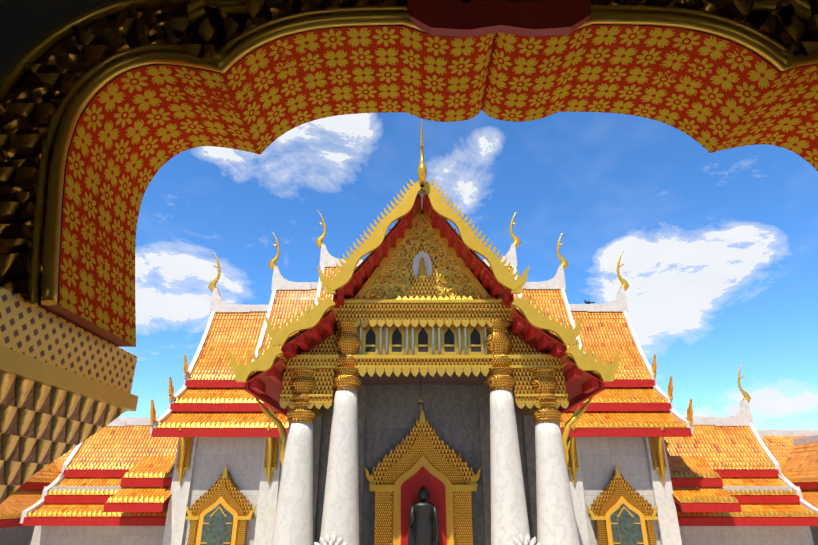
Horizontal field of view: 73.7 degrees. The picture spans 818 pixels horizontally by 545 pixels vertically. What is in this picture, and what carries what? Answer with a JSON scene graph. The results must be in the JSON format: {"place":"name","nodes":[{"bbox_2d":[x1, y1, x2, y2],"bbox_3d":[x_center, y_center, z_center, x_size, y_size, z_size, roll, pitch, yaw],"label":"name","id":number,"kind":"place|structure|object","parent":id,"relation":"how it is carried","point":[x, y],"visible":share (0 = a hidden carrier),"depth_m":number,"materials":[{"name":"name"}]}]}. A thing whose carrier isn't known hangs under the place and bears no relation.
{"place":"outdoors","nodes":[
{"label":"outdoors","id":0,"kind":"place"},
{"bbox_2d":[314,533,348,544],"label":"lion","id":1,"kind":"object","parent":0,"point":[330,541],"visible":1,"depth_m":9.90},
{"bbox_2d":[0,0,817,503],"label":"porch arch","id":2,"kind":"structure","parent":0,"point":[108,108],"depth_m":1.76,"materials":[{"name":"red paint"}]},
{"bbox_2d":[30,311,813,544],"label":"ubosot walls","id":3,"kind":"structure","parent":0,"point":[315,489],"depth_m":14.91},
{"bbox_2d":[0,190,817,544],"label":"ubosot roofs","id":4,"kind":"structure","parent":3,"relation":"on","point":[134,458],"depth_m":19.04,"materials":[{"name":"orange tile"}]},
{"bbox_2d":[418,378,423,409],"bbox_3d":[0.313,3.218,14.428,0.170,0.844,0.170,0,-22,0],"label":"hanging lamp","id":5,"kind":"object","parent":4,"relation":"attached to","point":[420,404],"visible":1,"depth_m":14.27,"materials":[{"name":"black"}]},
{"bbox_2d":[150,119,750,424],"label":"gable ornaments","id":6,"kind":"object","parent":4,"relation":"attached to","point":[423,302],"visible":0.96,"depth_m":13.73},
{"bbox_2d":[175,397,667,544],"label":"niche and windows","id":7,"kind":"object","parent":3,"relation":"attached to","point":[221,511],"visible":0.96,"depth_m":14.71,"materials":[{"name":"gold metal"}]},
{"bbox_2d":[407,486,439,544],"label":"buddha statue","id":8,"kind":"object","parent":7,"relation":"on","point":[423,523],"visible":1,"depth_m":13.45,"materials":[{"name":"black metal"}]},
{"bbox_2d":[119,110,817,429],"label":"sky","id":9,"kind":"structure","parent":0,"point":[719,258],"materials":[{"name":"blue"}]},
{"bbox_2d":[507,534,541,544],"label":"lion","id":10,"kind":"object","parent":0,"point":[521,541],"visible":1,"depth_m":9.89}
]}

